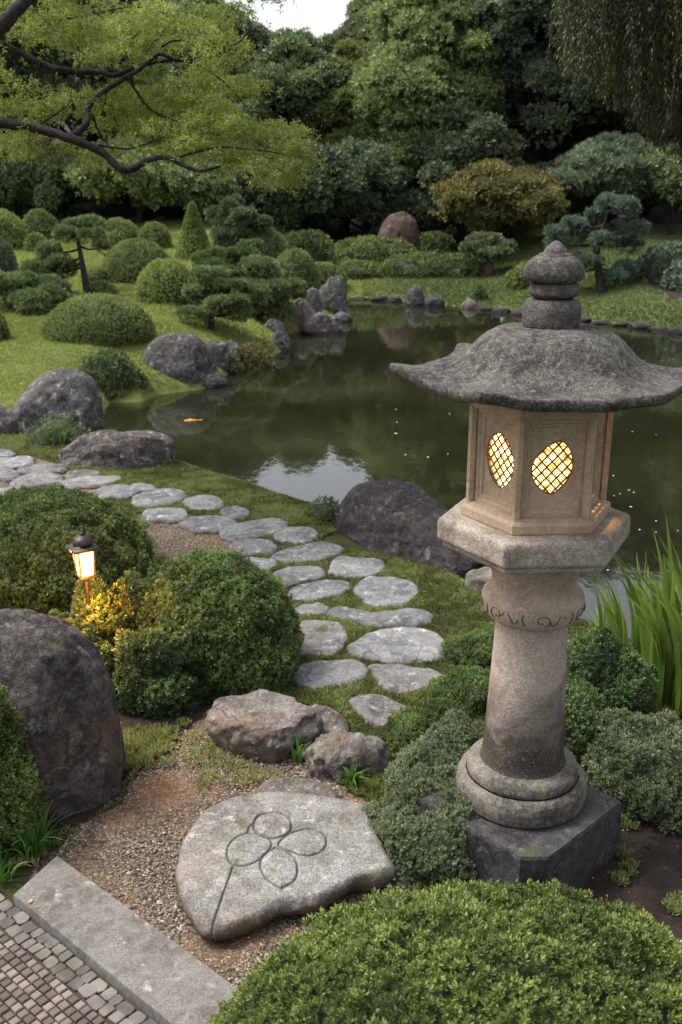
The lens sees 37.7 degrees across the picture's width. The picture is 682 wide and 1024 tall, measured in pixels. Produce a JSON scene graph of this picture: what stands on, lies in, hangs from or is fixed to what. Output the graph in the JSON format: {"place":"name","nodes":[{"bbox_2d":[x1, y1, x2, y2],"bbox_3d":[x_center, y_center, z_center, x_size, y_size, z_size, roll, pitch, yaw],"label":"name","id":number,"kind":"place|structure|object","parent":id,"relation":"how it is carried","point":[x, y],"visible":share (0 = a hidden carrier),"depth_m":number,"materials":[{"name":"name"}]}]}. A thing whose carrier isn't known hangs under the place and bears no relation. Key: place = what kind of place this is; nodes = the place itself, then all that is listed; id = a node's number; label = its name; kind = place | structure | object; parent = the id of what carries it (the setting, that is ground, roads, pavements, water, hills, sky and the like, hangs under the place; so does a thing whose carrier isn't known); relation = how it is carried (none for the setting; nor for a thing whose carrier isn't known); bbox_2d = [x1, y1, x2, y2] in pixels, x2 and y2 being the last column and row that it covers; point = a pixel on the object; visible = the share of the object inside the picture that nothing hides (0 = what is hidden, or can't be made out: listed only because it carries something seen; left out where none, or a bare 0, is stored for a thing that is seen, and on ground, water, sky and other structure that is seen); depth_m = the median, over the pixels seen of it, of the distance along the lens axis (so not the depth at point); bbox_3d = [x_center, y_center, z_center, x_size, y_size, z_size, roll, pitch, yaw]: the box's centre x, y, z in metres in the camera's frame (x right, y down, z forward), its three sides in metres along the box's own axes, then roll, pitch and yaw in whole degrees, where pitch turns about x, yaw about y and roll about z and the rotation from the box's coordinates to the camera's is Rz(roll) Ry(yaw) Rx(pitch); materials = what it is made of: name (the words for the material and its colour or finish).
{"place":"outdoors","nodes":[
{"label":"outdoors","id":0,"kind":"place"},
{"bbox_2d":[0,893,158,1023],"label":"paving","id":1,"kind":"structure","parent":0,"point":[46,977],"depth_m":3.23,"materials":[{"name":"stone"}]},
{"bbox_2d":[58,0,352,122],"label":"sky","id":2,"kind":"structure","parent":0,"point":[321,16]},
{"bbox_2d":[0,124,681,988],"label":"ground","id":3,"kind":"structure","parent":0,"point":[654,886],"depth_m":4.29,"materials":[{"name":"gravel"}]},
{"bbox_2d":[0,208,28,250],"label":"clipped dome","id":4,"kind":"structure","parent":3,"relation":"on","point":[12,232],"depth_m":22.85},
{"bbox_2d":[0,683,48,860],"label":"bush","id":5,"kind":"object","parent":3,"relation":"on","point":[20,800],"visible":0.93,"depth_m":3.81,"materials":[{"name":"green plant"}]},
{"bbox_2d":[0,798,71,862],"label":"grass tuft","id":6,"kind":"object","parent":3,"relation":"on","point":[35,845],"visible":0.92,"depth_m":3.85,"materials":[{"name":"green plant"}]},
{"bbox_2d":[22,208,57,239],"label":"clipped dome","id":7,"kind":"structure","parent":3,"relation":"on","point":[40,221],"depth_m":24.36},
{"bbox_2d":[0,268,86,315],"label":"juniper","id":8,"kind":"object","parent":3,"relation":"on","point":[40,293],"visible":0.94,"depth_m":15.92,"materials":[{"name":"green plant"}]},
{"bbox_2d":[20,411,90,446],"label":"bush","id":9,"kind":"object","parent":3,"relation":"on","point":[36,437],"visible":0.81,"depth_m":9.64,"materials":[{"name":"green plant"}]},
{"bbox_2d":[12,368,103,434],"bbox_3d":[-2.878,-1.046,10.181,0.964,0.808,0.769,0,18,0],"label":"boulder","id":10,"kind":"object","parent":3,"relation":"on","point":[76,394],"visible":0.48,"depth_m":9.94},
{"bbox_2d":[0,0,120,212],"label":"forest tree","id":11,"kind":"object","parent":3,"relation":"on","point":[53,57],"visible":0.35,"depth_m":28.11,"materials":[{"name":"green plant"}]},
{"bbox_2d":[0,146,123,219],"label":"forest tree","id":12,"kind":"object","parent":3,"relation":"on","point":[40,184],"visible":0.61,"depth_m":27.59,"materials":[{"name":"green plant"}]},
{"bbox_2d":[0,608,124,822],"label":"boulder","id":13,"kind":"object","parent":3,"relation":"on","point":[56,679],"visible":0.62,"depth_m":4.06,"materials":[{"name":"stone"}]},
{"bbox_2d":[18,213,112,293],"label":"pine tree","id":14,"kind":"object","parent":3,"relation":"on","point":[52,256],"visible":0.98,"depth_m":17.06,"materials":[{"name":"green plant"}]},
{"bbox_2d":[0,482,154,617],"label":"clipped bush","id":15,"kind":"object","parent":3,"relation":"on","point":[40,526],"visible":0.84,"depth_m":5.91,"materials":[{"name":"green plant"}]},
{"bbox_2d":[65,526,101,615],"bbox_3d":[-1.288,0.486,5.104,0.140,0.879,0.140,-12,22,-31],"label":"garden lamp","id":16,"kind":"object","parent":3,"relation":"on","point":[82,547],"visible":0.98,"depth_m":4.99,"materials":[{"name":"glass"}]},
{"bbox_2d":[1,0,183,152],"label":"forest tree","id":17,"kind":"object","parent":3,"relation":"on","point":[93,137],"visible":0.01,"depth_m":32.23,"materials":[{"name":"green plant"}]},
{"bbox_2d":[40,292,155,346],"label":"clipped dome","id":18,"kind":"structure","parent":3,"relation":"on","point":[93,318],"depth_m":13.88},
{"bbox_2d":[48,567,165,692],"bbox_3d":[-1.203,0.589,5.181,0.878,0.673,0.674,-12,22,-32],"label":"bush","id":19,"kind":"object","parent":3,"relation":"on","point":[114,608],"visible":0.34,"depth_m":5.03,"materials":[{"name":"yellow plant"}]},
{"bbox_2d":[78,347,149,401],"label":"bush","id":20,"kind":"object","parent":3,"relation":"on","point":[108,371],"visible":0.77,"depth_m":12.95,"materials":[{"name":"green plant"}]},
{"bbox_2d":[58,430,175,469],"bbox_3d":[-2.086,-0.535,9.145,1.134,0.419,0.452,0,18,0],"label":"boulder","id":21,"kind":"object","parent":3,"relation":"on","point":[102,449],"visible":0.68,"depth_m":9.01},
{"bbox_2d":[13,856,242,1023],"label":"stone slab","id":22,"kind":"structure","parent":3,"relation":"on","point":[155,974],"depth_m":3.35,"materials":[{"name":"stone"}]},
{"bbox_2d":[0,312,260,443],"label":"lawn grass","id":23,"kind":"structure","parent":3,"relation":"on","point":[21,347],"depth_m":13.50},
{"bbox_2d":[62,134,203,222],"bbox_3d":[-5.782,-9.381,28.320,3.974,2.704,4.401,0,18,0],"label":"forest tree","id":24,"kind":"object","parent":3,"relation":"on","point":[143,182],"visible":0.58,"depth_m":27.31,"materials":[{"name":"green plant"}]},
{"bbox_2d":[101,237,171,284],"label":"clipped dome","id":25,"kind":"structure","parent":3,"relation":"on","point":[125,261],"depth_m":18.43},
{"bbox_2d":[137,221,172,249],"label":"clipped dome","id":26,"kind":"structure","parent":3,"relation":"on","point":[159,235],"depth_m":22.92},
{"bbox_2d":[111,620,204,718],"bbox_3d":[-0.944,0.758,4.987,0.545,0.486,0.488,0,18,0],"label":"bush","id":27,"kind":"object","parent":3,"relation":"on","point":[151,678],"visible":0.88,"depth_m":4.86,"materials":[{"name":"green plant"}]},
{"bbox_2d":[131,488,187,508],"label":"stepping stone","id":28,"kind":"object","parent":3,"relation":"on","point":[162,496],"visible":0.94,"depth_m":8.14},
{"bbox_2d":[134,257,196,305],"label":"clipped dome","id":29,"kind":"structure","parent":3,"relation":"on","point":[164,281],"depth_m":16.52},
{"bbox_2d":[142,507,188,524],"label":"stepping stone","id":30,"kind":"object","parent":3,"relation":"on","point":[168,515],"visible":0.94,"depth_m":7.71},
{"bbox_2d":[0,0,341,196],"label":"maple tree","id":31,"kind":"object","parent":3,"relation":"on","point":[200,117],"visible":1,"depth_m":6.91,"materials":[{"name":"green plant"}]},
{"bbox_2d":[142,333,217,383],"bbox_3d":[-2.243,-2.053,13.891,1.061,0.858,0.734,0,18,0],"label":"boulder","id":32,"kind":"object","parent":3,"relation":"on","point":[185,357],"visible":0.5,"depth_m":13.65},
{"bbox_2d":[117,149,244,215],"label":"forest tree","id":33,"kind":"object","parent":3,"relation":"on","point":[207,187],"visible":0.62,"depth_m":27.53,"materials":[{"name":"green plant"}]},
{"bbox_2d":[0,233,382,353],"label":"lawn grass","id":34,"kind":"structure","parent":3,"relation":"on","point":[253,325],"depth_m":18.19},
{"bbox_2d":[97,0,286,150],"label":"forest tree","id":35,"kind":"object","parent":3,"relation":"on","point":[258,35],"visible":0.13,"depth_m":31.62,"materials":[{"name":"green plant"}]},
{"bbox_2d":[174,201,210,259],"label":"topiary cone","id":36,"kind":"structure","parent":3,"relation":"on","point":[192,237],"depth_m":21.27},
{"bbox_2d":[0,459,409,987],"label":"gravel","id":37,"kind":"structure","parent":3,"relation":"on","point":[180,928],"depth_m":4.01,"materials":[{"name":"gravel"}]},
{"bbox_2d":[178,515,237,534],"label":"stepping stone","id":38,"kind":"object","parent":3,"relation":"on","point":[209,524],"visible":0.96,"depth_m":7.52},
{"bbox_2d":[129,544,304,704],"bbox_3d":[-0.690,0.545,5.269,1.005,0.700,0.874,0,18,0],"label":"clipped bush","id":39,"kind":"object","parent":3,"relation":"on","point":[242,618],"visible":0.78,"depth_m":5.01,"materials":[{"name":"green plant"}]},
{"bbox_2d":[175,264,271,330],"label":"pine tree","id":40,"kind":"object","parent":3,"relation":"on","point":[232,298],"visible":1,"depth_m":15.80,"materials":[{"name":"green plant"}]},
{"bbox_2d":[203,193,273,247],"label":"layered conifer","id":41,"kind":"object","parent":3,"relation":"on","point":[233,222],"visible":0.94,"depth_m":22.60,"materials":[{"name":"green plant"}]},
{"bbox_2d":[188,237,308,322],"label":"pine tree","id":42,"kind":"object","parent":3,"relation":"on","point":[248,257],"visible":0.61,"depth_m":18.16,"materials":[{"name":"green plant"}]},
{"bbox_2d":[219,518,287,542],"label":"stepping stone","id":43,"kind":"object","parent":3,"relation":"on","point":[255,528],"visible":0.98,"depth_m":7.41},
{"bbox_2d":[229,538,277,556],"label":"stepping stone","id":44,"kind":"object","parent":3,"relation":"on","point":[249,547],"visible":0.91,"depth_m":7.05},
{"bbox_2d":[240,340,274,368],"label":"bush","id":45,"kind":"object","parent":3,"relation":"on","point":[253,357],"visible":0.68,"depth_m":15.20,"materials":[{"name":"green plant"}]},
{"bbox_2d":[205,689,323,762],"bbox_3d":[-0.357,1.012,4.679,0.539,0.233,0.413,8,20,23],"label":"step rock","id":46,"kind":"object","parent":3,"relation":"on","point":[264,725],"visible":0.98,"depth_m":4.57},
{"bbox_2d":[205,26,352,146],"bbox_3d":[-1.869,-12.448,31.970,5.479,5.662,5.220,0,18,0],"label":"forest tree","id":47,"kind":"object","parent":3,"relation":"on","point":[300,67],"visible":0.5,"depth_m":30.55,"materials":[{"name":"green plant"}]},
{"bbox_2d":[174,792,396,942],"bbox_3d":[-0.241,1.314,3.859,0.851,0.164,0.725,-8,20,-23],"label":"carved stone","id":48,"kind":"object","parent":3,"relation":"on","point":[248,863],"visible":1,"depth_m":3.71,"materials":[{"name":"stone"}]},
{"bbox_2d":[247,777,341,798],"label":"flat rock","id":49,"kind":"object","parent":3,"relation":"on","point":[296,785],"visible":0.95,"depth_m":4.20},
{"bbox_2d":[273,526,319,545],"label":"stepping stone","id":50,"kind":"object","parent":3,"relation":"on","point":[302,534],"visible":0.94,"depth_m":7.27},
{"bbox_2d":[226,138,370,236],"bbox_3d":[-1.236,-9.207,28.636,4.204,2.850,3.750,0,18,0],"label":"forest tree","id":51,"kind":"object","parent":3,"relation":"on","point":[328,193],"visible":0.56,"depth_m":27.72,"materials":[{"name":"green plant"}]},
{"bbox_2d":[275,247,321,291],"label":"clipped dome","id":52,"kind":"structure","parent":3,"relation":"on","point":[292,262],"depth_m":21.21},
{"bbox_2d":[273,566,325,587],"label":"stepping stone","id":53,"kind":"object","parent":3,"relation":"on","point":[292,576],"visible":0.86,"depth_m":6.56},
{"bbox_2d":[269,541,343,564],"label":"stepping stone","id":54,"kind":"object","parent":3,"relation":"on","point":[318,551],"visible":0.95,"depth_m":6.95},
{"bbox_2d":[283,228,336,261],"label":"hedge","id":55,"kind":"object","parent":3,"relation":"on","point":[317,248],"visible":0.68,"depth_m":25.30,"materials":[{"name":"green plant"}]},
{"bbox_2d":[286,580,351,603],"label":"stepping stone","id":56,"kind":"object","parent":3,"relation":"on","point":[316,589],"visible":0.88,"depth_m":6.33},
{"bbox_2d":[295,620,347,657],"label":"stepping stone","id":57,"kind":"object","parent":3,"relation":"on","point":[327,638],"visible":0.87,"depth_m":5.66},
{"bbox_2d":[303,494,340,523],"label":"bush","id":58,"kind":"object","parent":3,"relation":"on","point":[324,510],"visible":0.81,"depth_m":7.68,"materials":[{"name":"green plant"}]},
{"bbox_2d":[290,659,367,690],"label":"stepping stone","id":59,"kind":"object","parent":3,"relation":"on","point":[316,674],"visible":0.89,"depth_m":5.26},
{"bbox_2d":[319,275,349,313],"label":"boulder","id":60,"kind":"object","parent":3,"relation":"on","point":[333,293],"visible":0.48,"depth_m":20.79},
{"bbox_2d":[293,36,378,231],"bbox_3d":[0.220,-11.950,32.056,3.511,6.075,3.497,0,18,0],"label":"forest tree","id":61,"kind":"object","parent":3,"relation":"on","point":[346,49],"visible":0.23,"depth_m":31.03,"materials":[{"name":"green plant"}]},
{"bbox_2d":[0,424,681,915],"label":"moss and grass","id":62,"kind":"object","parent":3,"relation":"on","point":[140,740],"visible":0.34,"depth_m":5.98,"materials":[{"name":"plant"}]},
{"bbox_2d":[302,729,391,784],"bbox_3d":[0.023,1.087,4.451,0.382,0.214,0.270,6,19,16],"label":"step rock","id":63,"kind":"object","parent":3,"relation":"on","point":[324,756],"visible":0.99,"depth_m":4.39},
{"bbox_2d":[318,0,383,59],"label":"forest tree","id":64,"kind":"object","parent":3,"relation":"on","point":[356,20],"visible":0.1,"depth_m":37.94,"materials":[{"name":"green plant"}]},
{"bbox_2d":[327,556,386,579],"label":"stepping stone","id":65,"kind":"object","parent":3,"relation":"on","point":[349,567],"visible":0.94,"depth_m":6.70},
{"bbox_2d":[332,258,388,279],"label":"hedge","id":66,"kind":"object","parent":3,"relation":"on","point":[356,270],"visible":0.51,"depth_m":25.36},
{"bbox_2d":[314,135,424,241],"bbox_3d":[0.735,-9.698,30.400,4.278,3.304,4.030,15,24,37],"label":"forest tree","id":67,"kind":"object","parent":3,"relation":"on","point":[377,166],"visible":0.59,"depth_m":29.17,"materials":[{"name":"green plant"}]},
{"bbox_2d":[328,234,418,266],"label":"hedge","id":68,"kind":"object","parent":3,"relation":"on","point":[359,248],"visible":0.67,"depth_m":26.72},
{"bbox_2d":[348,694,405,728],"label":"stepping stone","id":69,"kind":"object","parent":3,"relation":"on","point":[375,710],"visible":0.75,"depth_m":4.91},
{"bbox_2d":[327,606,433,629],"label":"stepping stone","id":70,"kind":"object","parent":3,"relation":"on","point":[410,617],"visible":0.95,"depth_m":5.92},
{"bbox_2d":[352,576,418,607],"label":"stepping stone","id":71,"kind":"object","parent":3,"relation":"on","point":[383,591],"visible":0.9,"depth_m":6.31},
{"bbox_2d":[346,627,444,664],"bbox_3d":[0.315,0.762,5.619,0.577,0.095,0.464,0,18,0],"label":"stepping stone","id":72,"kind":"object","parent":3,"relation":"on","point":[410,645],"visible":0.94,"depth_m":5.54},
{"bbox_2d":[378,211,419,251],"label":"boulder","id":73,"kind":"object","parent":3,"relation":"on","point":[403,224],"visible":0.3,"depth_m":27.09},
{"bbox_2d":[367,664,443,696],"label":"stepping stone","id":74,"kind":"object","parent":3,"relation":"on","point":[396,678],"visible":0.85,"depth_m":5.21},
{"bbox_2d":[355,184,457,234],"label":"forest tree","id":75,"kind":"object","parent":3,"relation":"on","point":[424,206],"visible":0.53,"depth_m":29.52,"materials":[{"name":"green plant"}]},
{"bbox_2d":[368,705,449,753],"bbox_3d":[0.380,1.013,4.673,0.456,0.178,0.409,-16,25,-40],"label":"shrub","id":76,"kind":"object","parent":3,"relation":"on","point":[407,726],"visible":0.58,"depth_m":4.62,"materials":[{"name":"green plant"}]},
{"bbox_2d":[335,478,487,579],"bbox_3d":[0.475,0.127,7.197,0.639,0.608,1.423,-15,23,-37],"label":"boulder","id":77,"kind":"object","parent":3,"relation":"on","point":[392,517],"visible":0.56,"depth_m":7.02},
{"bbox_2d":[361,762,478,899],"bbox_3d":[0.377,1.173,3.920,0.767,0.364,0.694,0,18,0],"label":"shrub","id":78,"kind":"object","parent":3,"relation":"on","point":[417,845],"visible":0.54,"depth_m":3.73,"materials":[{"name":"green plant"}]},
{"bbox_2d":[327,0,519,233],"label":"forest tree","id":79,"kind":"object","parent":3,"relation":"on","point":[416,63],"visible":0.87,"depth_m":28.77,"materials":[{"name":"green plant"}]},
{"bbox_2d":[379,739,469,792],"bbox_3d":[0.402,1.104,4.312,0.475,0.236,0.410,0,18,0],"label":"shrub","id":80,"kind":"object","parent":3,"relation":"on","point":[408,758],"visible":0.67,"depth_m":4.27,"materials":[{"name":"green plant"}]},
{"bbox_2d":[380,250,484,278],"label":"hedge","id":81,"kind":"object","parent":3,"relation":"on","point":[412,264],"visible":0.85,"depth_m":25.27,"materials":[{"name":"green plant"}]},
{"bbox_2d":[420,230,458,253],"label":"hedge","id":82,"kind":"object","parent":3,"relation":"on","point":[442,242],"visible":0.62,"depth_m":28.58,"materials":[{"name":"green plant"}]},
{"bbox_2d":[208,877,681,1023],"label":"clipped bush","id":83,"kind":"object","parent":3,"relation":"on","point":[456,951],"visible":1,"depth_m":2.55,"materials":[{"name":"green plant"}]},
{"bbox_2d":[417,708,483,750],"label":"shrub","id":84,"kind":"object","parent":3,"relation":"on","point":[460,727],"visible":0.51,"depth_m":4.42,"materials":[{"name":"green plant"}]},
{"bbox_2d":[424,665,489,724],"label":"shrub","id":85,"kind":"object","parent":3,"relation":"on","point":[467,687],"visible":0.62,"depth_m":4.91,"materials":[{"name":"green plant"}]},
{"bbox_2d":[401,95,528,243],"bbox_3d":[3.613,-9.995,29.674,4.131,4.349,3.752,0,18,0],"label":"forest tree","id":86,"kind":"object","parent":3,"relation":"on","point":[449,154],"visible":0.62,"depth_m":28.49,"materials":[{"name":"green plant"}]},
{"bbox_2d":[437,627,493,672],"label":"shrub","id":87,"kind":"object","parent":3,"relation":"on","point":[473,647],"visible":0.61,"depth_m":5.39,"materials":[{"name":"green plant"}]},
{"bbox_2d":[458,231,517,276],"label":"tree","id":88,"kind":"object","parent":3,"relation":"on","point":[489,249],"visible":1,"depth_m":25.01,"materials":[{"name":"green plant"}]},
{"bbox_2d":[428,157,569,238],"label":"forest tree","id":89,"kind":"object","parent":3,"relation":"on","point":[487,195],"visible":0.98,"depth_m":26.14,"materials":[{"name":"green plant"}]},
{"bbox_2d":[359,236,681,327],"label":"lawn grass","id":90,"kind":"structure","parent":3,"relation":"on","point":[584,280],"depth_m":22.98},
{"bbox_2d":[420,780,621,893],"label":"stone plinth","id":91,"kind":"structure","parent":3,"relation":"on","point":[578,850],"depth_m":3.64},
{"bbox_2d":[389,241,681,828],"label":"stone lantern","id":92,"kind":"object","parent":91,"relation":"on","point":[549,385],"visible":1,"depth_m":3.30,"materials":[{"name":"grey stone"}]},
{"bbox_2d":[463,0,621,164],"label":"forest tree","id":93,"kind":"object","parent":3,"relation":"on","point":[537,82],"visible":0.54,"depth_m":29.45,"materials":[{"name":"green plant"}]},
{"bbox_2d":[528,159,610,218],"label":"forest tree","id":94,"kind":"object","parent":3,"relation":"on","point":[577,204],"visible":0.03,"depth_m":29.39,"materials":[{"name":"green plant"}]},
{"bbox_2d":[503,94,643,162],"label":"forest tree","id":95,"kind":"object","parent":3,"relation":"on","point":[566,144],"visible":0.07,"depth_m":34.46,"materials":[{"name":"green plant"}]},
{"bbox_2d":[564,683,601,768],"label":"bush","id":96,"kind":"object","parent":3,"relation":"on","point":[579,711],"visible":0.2,"depth_m":4.33,"materials":[{"name":"green plant"}]},
{"bbox_2d":[541,190,651,294],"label":"cloud pine","id":97,"kind":"object","parent":3,"relation":"on","point":[579,227],"visible":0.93,"depth_m":21.44,"materials":[{"name":"green plant"}]},
{"bbox_2d":[540,19,658,204],"bbox_3d":[8.716,-14.835,31.787,7.389,10.084,7.017,17,25,42],"label":"forest tree","id":98,"kind":"object","parent":3,"relation":"on","point":[610,120],"visible":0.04,"depth_m":31.73,"materials":[{"name":"green plant"}]},
{"bbox_2d":[540,131,674,227],"bbox_3d":[7.741,-9.216,28.128,4.173,2.832,3.717,-16,24,-39],"label":"forest tree","id":99,"kind":"object","parent":3,"relation":"on","point":[600,164],"visible":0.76,"depth_m":26.92,"materials":[{"name":"green plant"}]},
{"bbox_2d":[566,622,658,724],"bbox_3d":[1.258,0.814,4.759,0.542,0.538,0.538,0,18,0],"label":"bush","id":100,"kind":"object","parent":3,"relation":"on","point":[605,674],"visible":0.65,"depth_m":4.65,"materials":[{"name":"green plant"}]},
{"bbox_2d":[545,0,681,169],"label":"weeping tree","id":101,"kind":"object","parent":3,"relation":"on","point":[590,28],"visible":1,"depth_m":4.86,"materials":[{"name":"green plant"}]},
{"bbox_2d":[574,707,681,834],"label":"bush","id":102,"kind":"object","parent":3,"relation":"on","point":[635,768],"visible":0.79,"depth_m":4.16,"materials":[{"name":"green plant"}]},
{"bbox_2d":[593,552,674,656],"bbox_3d":[1.478,0.527,5.279,0.424,0.669,0.476,0,18,0],"label":"iris clump","id":103,"kind":"object","parent":3,"relation":"on","point":[615,617],"visible":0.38,"depth_m":5.24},
{"bbox_2d":[607,518,681,708],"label":"iris clump","id":104,"kind":"object","parent":3,"relation":"on","point":[653,633],"visible":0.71,"depth_m":4.87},
{"bbox_2d":[611,535,681,714],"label":"iris clump","id":105,"kind":"object","parent":3,"relation":"on","point":[671,614],"visible":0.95,"depth_m":4.75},
{"bbox_2d":[625,141,681,234],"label":"forest tree","id":106,"kind":"object","parent":3,"relation":"on","point":[666,180],"visible":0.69,"depth_m":26.42,"materials":[{"name":"green plant"}]},
{"bbox_2d":[631,240,681,283],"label":"bush","id":107,"kind":"object","parent":3,"relation":"on","point":[656,263],"visible":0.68,"depth_m":21.88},
{"bbox_2d":[103,297,681,639],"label":"pond water","id":108,"kind":"structure","parent":0,"point":[310,418],"depth_m":11.69,"materials":[{"name":"liquid"}]},
{"bbox_2d":[301,312,343,334],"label":"boulder","id":109,"kind":"object","parent":108,"relation":"in","point":[320,323],"visible":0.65,"depth_m":18.39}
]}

